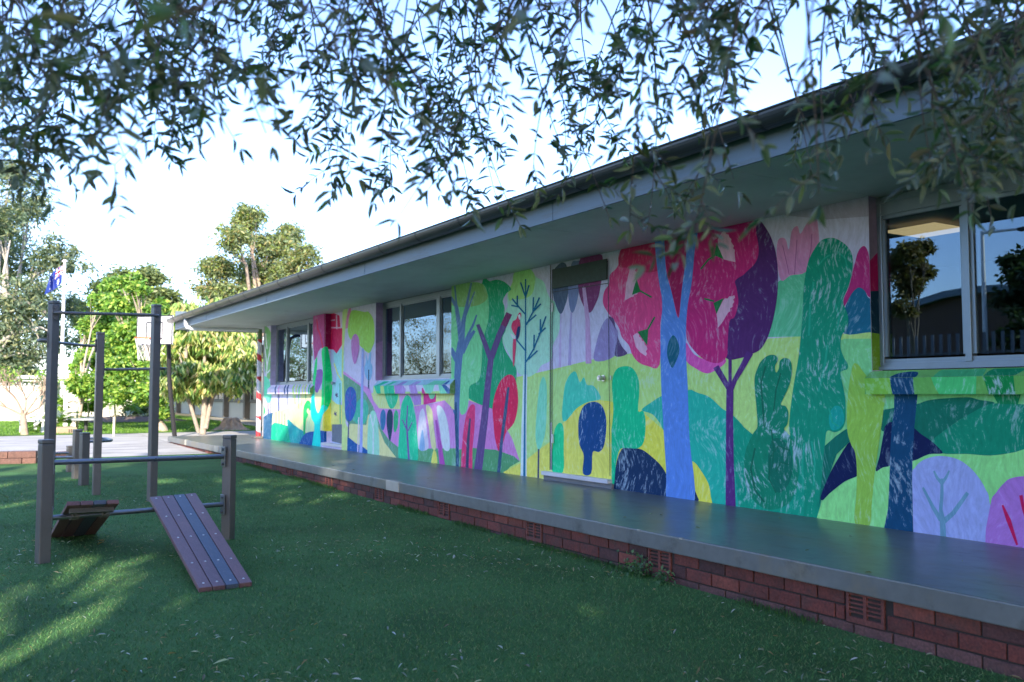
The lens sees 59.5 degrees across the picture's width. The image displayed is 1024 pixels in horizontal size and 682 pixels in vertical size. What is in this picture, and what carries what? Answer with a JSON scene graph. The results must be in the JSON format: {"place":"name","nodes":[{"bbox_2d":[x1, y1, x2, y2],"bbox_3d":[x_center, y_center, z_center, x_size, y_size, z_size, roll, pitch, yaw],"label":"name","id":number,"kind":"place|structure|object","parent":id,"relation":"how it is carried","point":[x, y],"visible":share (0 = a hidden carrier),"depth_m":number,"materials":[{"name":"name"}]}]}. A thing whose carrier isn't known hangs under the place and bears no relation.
{"place":"outdoors","nodes":[
{"label":"outdoors","id":0,"kind":"place"},
{"bbox_2d":[0,433,205,456],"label":"paving","id":1,"kind":"structure","parent":0,"point":[135,444],"depth_m":19.26,"materials":[{"name":"concrete"}]},
{"bbox_2d":[112,417,114,435],"bbox_3d":[-10.149,2.183,22.841,0.052,0.488,0.052,-2,-4,36],"label":"stake","id":2,"kind":"object","parent":1,"relation":"on","point":[113,434],"visible":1,"depth_m":22.82,"materials":[{"name":"white wood"}]},
{"bbox_2d":[0,413,261,458],"bbox_3d":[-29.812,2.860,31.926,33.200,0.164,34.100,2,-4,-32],"label":"lawn","id":3,"kind":"structure","parent":0,"point":[123,430],"depth_m":26.77,"materials":[{"name":"green plant"}]},
{"bbox_2d":[18,419,44,432],"bbox_3d":[-12.934,2.297,24.129,0.620,0.360,0.600,2,-4,-32],"label":"picnic table","id":4,"kind":"object","parent":3,"relation":"on","point":[39,420],"visible":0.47,"depth_m":24.05,"materials":[{"name":"white"}]},
{"bbox_2d":[0,366,65,434],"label":"bare tree","id":5,"kind":"object","parent":3,"relation":"on","point":[23,423],"visible":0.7,"depth_m":23.07,"materials":[{"name":"beige plant"}]},
{"bbox_2d":[34,412,44,428],"bbox_3d":[-13.588,2.309,25.844,0.350,0.500,0.500,2,-4,-32],"label":"picnic table","id":6,"kind":"object","parent":3,"relation":"on","point":[35,414],"visible":0.34,"depth_m":25.62,"materials":[{"name":"white wood"}]},
{"bbox_2d":[16,375,67,425],"bbox_3d":[-14.870,1.905,28.372,1.374,1.566,2.800,2,-4,-32],"label":"shelter","id":7,"kind":"object","parent":3,"relation":"on","point":[65,400],"visible":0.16,"depth_m":27.76,"materials":[{"name":"white paint"}]},
{"bbox_2d":[0,155,102,385],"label":"tree","id":8,"kind":"object","parent":3,"relation":"on","point":[20,311],"visible":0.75,"depth_m":36.89,"materials":[{"name":"green plant"}]},
{"bbox_2d":[27,410,91,432],"bbox_3d":[-12.619,2.269,24.931,1.722,0.686,1.801,0,-3,4],"label":"palm","id":9,"kind":"object","parent":3,"relation":"on","point":[61,419],"visible":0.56,"depth_m":24.92,"materials":[{"name":"green plant"}]},
{"bbox_2d":[59,259,67,417],"bbox_3d":[-16.233,-0.048,32.358,0.193,5.831,0.193,2,-4,-32],"label":"flagpole","id":10,"kind":"object","parent":3,"relation":"on","point":[64,261],"visible":0.83,"depth_m":32.34,"materials":[{"name":"white metal"}]},
{"bbox_2d":[45,266,62,293],"bbox_3d":[-16.535,-2.206,32.319,0.347,1.066,0.458,-3,-4,37],"label":"flag","id":11,"kind":"object","parent":10,"relation":"attached to","point":[55,280],"visible":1,"depth_m":32.29,"materials":[{"name":"blue fabric"}]},
{"bbox_2d":[56,426,76,433],"bbox_3d":[-11.977,2.396,24.125,0.645,0.170,0.808,2,-4,-32],"label":"timber step","id":12,"kind":"object","parent":3,"relation":"on","point":[64,429],"visible":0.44,"depth_m":23.75,"materials":[{"name":"beige wood"}]},
{"bbox_2d":[0,386,134,420],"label":"garden wall","id":13,"kind":"structure","parent":3,"relation":"on","point":[7,399],"depth_m":31.59,"materials":[{"name":"white paint"}]},
{"bbox_2d":[76,407,78,428],"bbox_3d":[-12.320,2.211,25.384,0.052,0.664,0.052,1,-3,-9],"label":"stake","id":14,"kind":"object","parent":3,"relation":"on","point":[77,408],"visible":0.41,"depth_m":25.37,"materials":[{"name":"white wood"}]},
{"bbox_2d":[68,390,91,424],"bbox_3d":[-13.186,2.052,28.224,1.772,1.262,1.452,-1,-3,9],"label":"palm","id":15,"kind":"object","parent":3,"relation":"on","point":[87,409],"visible":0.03,"depth_m":28.12,"materials":[{"name":"green plant"}]},
{"bbox_2d":[71,418,93,431],"bbox_3d":[-11.764,2.324,24.738,0.745,0.380,0.745,2,-4,-32],"label":"round table","id":16,"kind":"object","parent":3,"relation":"on","point":[85,423],"visible":0.52,"depth_m":24.55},
{"bbox_2d":[57,274,130,426],"bbox_3d":[-13.051,0.340,28.201,2.311,4.941,2.951,2,-4,-32],"label":"tree","id":17,"kind":"object","parent":3,"relation":"on","point":[80,381],"visible":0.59,"depth_m":27.78,"materials":[{"name":"green plant"}]},
{"bbox_2d":[86,395,145,424],"bbox_3d":[-11.755,2.063,26.706,1.619,1.104,1.728,-2,-4,35],"label":"palm","id":18,"kind":"object","parent":3,"relation":"on","point":[117,404],"visible":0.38,"depth_m":26.45,"materials":[{"name":"green plant"}]},
{"bbox_2d":[65,259,188,382],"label":"tree","id":19,"kind":"object","parent":3,"relation":"on","point":[155,277],"visible":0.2,"depth_m":49.07,"materials":[{"name":"green plant"}]},
{"bbox_2d":[92,271,175,432],"bbox_3d":[-10.523,0.324,25.674,2.555,4.736,2.625,0,-3,-4],"label":"tree","id":20,"kind":"object","parent":3,"relation":"on","point":[122,338],"visible":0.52,"depth_m":24.93,"materials":[{"name":"green plant"}]},
{"bbox_2d":[89,416,186,421],"bbox_3d":[-13.543,2.738,31.745,4.000,0.200,2.400,2,-4,-32],"label":"garden bed","id":21,"kind":"object","parent":3,"relation":"on","point":[128,419],"visible":0.44,"depth_m":30.99,"materials":[{"name":"brown plant"}]},
{"bbox_2d":[109,411,142,417],"bbox_3d":[-13.477,2.813,31.502,1.682,0.744,1.553,-1,-3,13],"label":"agave","id":22,"kind":"object","parent":21,"relation":"on","point":[127,413],"visible":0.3,"depth_m":31.40,"materials":[{"name":"green plant"}]},
{"bbox_2d":[119,401,146,415],"bbox_3d":[-13.776,2.507,32.584,0.981,0.812,1.030,0,-3,6],"label":"shrub","id":23,"kind":"object","parent":21,"relation":"on","point":[128,409],"visible":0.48,"depth_m":32.37,"materials":[{"name":"green plant"}]},
{"bbox_2d":[134,405,148,415],"bbox_3d":[-13.272,2.650,32.907,1.474,1.049,1.153,1,-4,-19],"label":"shrub","id":24,"kind":"object","parent":21,"relation":"on","point":[146,410],"visible":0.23,"depth_m":32.57,"materials":[{"name":"green plant"}]},
{"bbox_2d":[146,340,263,426],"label":"classroom wing","id":25,"kind":"structure","parent":3,"relation":"on","point":[243,410],"depth_m":35.13,"materials":[{"name":"white paint"}]},
{"bbox_2d":[214,393,222,399],"bbox_3d":[-12.240,1.661,37.398,0.060,1.620,2.220,2,-4,-32],"label":"window","id":26,"kind":"structure","parent":25,"relation":"in","point":[217,397],"depth_m":37.18,"materials":[{"name":"grey glass"}]},
{"bbox_2d":[230,368,242,400],"bbox_3d":[-10.656,1.510,34.855,0.060,1.620,2.220,2,-4,-32],"label":"window","id":27,"kind":"structure","parent":25,"relation":"in","point":[241,397],"depth_m":34.69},
{"bbox_2d":[251,356,262,400],"bbox_3d":[-9.072,1.360,32.311,0.060,1.620,2.220,2,-4,-32],"label":"window","id":28,"kind":"structure","parent":25,"relation":"in","point":[254,393],"depth_m":32.70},
{"bbox_2d":[183,202,326,339],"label":"tree","id":29,"kind":"object","parent":3,"relation":"on","point":[254,270],"visible":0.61,"depth_m":62.23,"materials":[{"name":"green plant"}]},
{"bbox_2d":[166,20,1023,680],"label":"school building","id":30,"kind":"structure","parent":3,"relation":"on","point":[778,408],"depth_m":7.74,"materials":[{"name":"paint"}]},
{"bbox_2d":[276,318,312,384],"bbox_3d":[-4.354,0.249,18.188,0.094,1.294,2.670,2,-4,-32],"label":"window","id":31,"kind":"structure","parent":30,"relation":"in","point":[294,340],"depth_m":18.32,"materials":[{"name":"glass"}]},
{"bbox_2d":[321,312,342,446],"bbox_3d":[-3.127,0.673,16.039,0.200,2.400,1.103,2,-4,-32],"label":"door","id":32,"kind":"structure","parent":30,"relation":"in","point":[337,318],"depth_m":16.19,"materials":[{"name":"paint"}]},
{"bbox_2d":[381,289,451,379],"bbox_3d":[-1.386,-0.049,13.424,0.094,1.262,2.590,2,-4,-32],"label":"window","id":33,"kind":"structure","parent":30,"relation":"in","point":[417,329],"depth_m":13.46,"materials":[{"name":"glass"}]},
{"bbox_2d":[541,259,613,488],"bbox_3d":[0.681,0.323,9.720,0.096,2.436,1.246,2,-4,-32],"label":"door","id":34,"kind":"structure","parent":30,"relation":"in","point":[593,271],"depth_m":9.69,"materials":[{"name":"paint"}]},
{"bbox_2d":[875,169,1023,369],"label":"window","id":35,"kind":"structure","parent":30,"relation":"in","point":[908,203],"depth_m":6.21,"materials":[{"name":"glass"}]},
{"bbox_2d":[137,431,261,441],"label":"paving","id":36,"kind":"structure","parent":0,"point":[163,436],"depth_m":24.07,"materials":[{"name":"concrete"}]},
{"bbox_2d":[134,315,176,435],"bbox_3d":[-8.597,0.898,21.605,0.889,2.970,1.700,1,-4,-15],"label":"basketball hoop","id":37,"kind":"object","parent":36,"relation":"on","point":[143,332],"visible":0.67,"depth_m":21.41,"materials":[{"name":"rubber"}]},
{"bbox_2d":[147,295,262,434],"bbox_3d":[-8.139,0.589,23.926,2.910,3.794,2.890,2,-4,-32],"label":"tree","id":38,"kind":"object","parent":36,"relation":"on","point":[201,373],"visible":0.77,"depth_m":23.47,"materials":[{"name":"green plant"}]},
{"bbox_2d":[214,417,250,430],"bbox_3d":[-8.208,2.412,26.104,1.321,0.380,0.892,2,-4,-32],"label":"tree stump","id":39,"kind":"object","parent":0,"point":[231,423],"visible":0.95,"depth_m":25.97,"materials":[{"name":"brown plant"}]},
{"bbox_2d":[0,454,1023,681],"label":"turf","id":40,"kind":"structure","parent":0,"point":[25,472],"depth_m":5.31,"materials":[{"name":"green plant"}]},
{"bbox_2d":[0,451,37,463],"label":"brick edging","id":41,"kind":"object","parent":40,"relation":"on","point":[18,457],"visible":0.86,"depth_m":14.89,"materials":[{"name":"red brick"}]},
{"bbox_2d":[55,429,112,485],"bbox_3d":[-6.160,1.612,12.710,0.583,0.718,2.115,3,-5,-43],"label":"push up station","id":42,"kind":"object","parent":40,"relation":"on","point":[79,448],"visible":0.81,"depth_m":12.04,"materials":[{"name":"metal"}]},
{"bbox_2d":[37,300,166,507],"bbox_3d":[-4.750,0.716,10.306,1.366,2.273,1.308,2,-4,-32],"label":"chin up station","id":43,"kind":"object","parent":40,"relation":"on","point":[52,341],"visible":0.95,"depth_m":10.22,"materials":[{"name":"metal"}]},
{"bbox_2d":[34,435,251,592],"bbox_3d":[-2.841,1.218,6.905,1.488,0.936,2.741,1,-4,-22],"label":"ramp obstacle","id":44,"kind":"object","parent":40,"relation":"on","point":[207,556],"visible":0.99,"depth_m":6.79,"materials":[{"name":"metal"}]},
{"bbox_2d":[0,486,1022,681],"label":"fallen leaves","id":45,"kind":"object","parent":40,"relation":"on","point":[224,659],"visible":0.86,"depth_m":4.68,"materials":[{"name":"brown plant"}]},
{"bbox_2d":[0,0,1023,282],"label":"olive tree","id":46,"kind":"object","parent":40,"relation":"on","point":[184,22],"visible":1,"depth_m":2.20,"materials":[{"name":"green plant"}]},
{"bbox_2d":[207,453,822,624],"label":"weeds","id":47,"kind":"object","parent":40,"relation":"on","point":[596,560],"visible":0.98,"depth_m":7.29,"materials":[{"name":"green plant"}]},
{"bbox_2d":[609,549,654,578],"bbox_3d":[0.889,1.605,6.316,0.254,0.273,0.500,2,-4,-32],"label":"weed plant","id":48,"kind":"object","parent":40,"relation":"on","point":[635,566],"visible":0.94,"depth_m":6.31,"materials":[{"name":"green plant"}]},
{"bbox_2d":[650,563,675,585],"bbox_3d":[1.033,1.615,6.078,0.150,0.198,0.204,2,-4,-32],"label":"weed plant","id":49,"kind":"object","parent":40,"relation":"on","point":[663,577],"visible":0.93,"depth_m":6.07,"materials":[{"name":"green plant"}]},
{"bbox_2d":[0,0,1023,385],"label":"sky","id":50,"kind":"structure","parent":0,"point":[176,214],"materials":[{"name":"white"}]}
]}

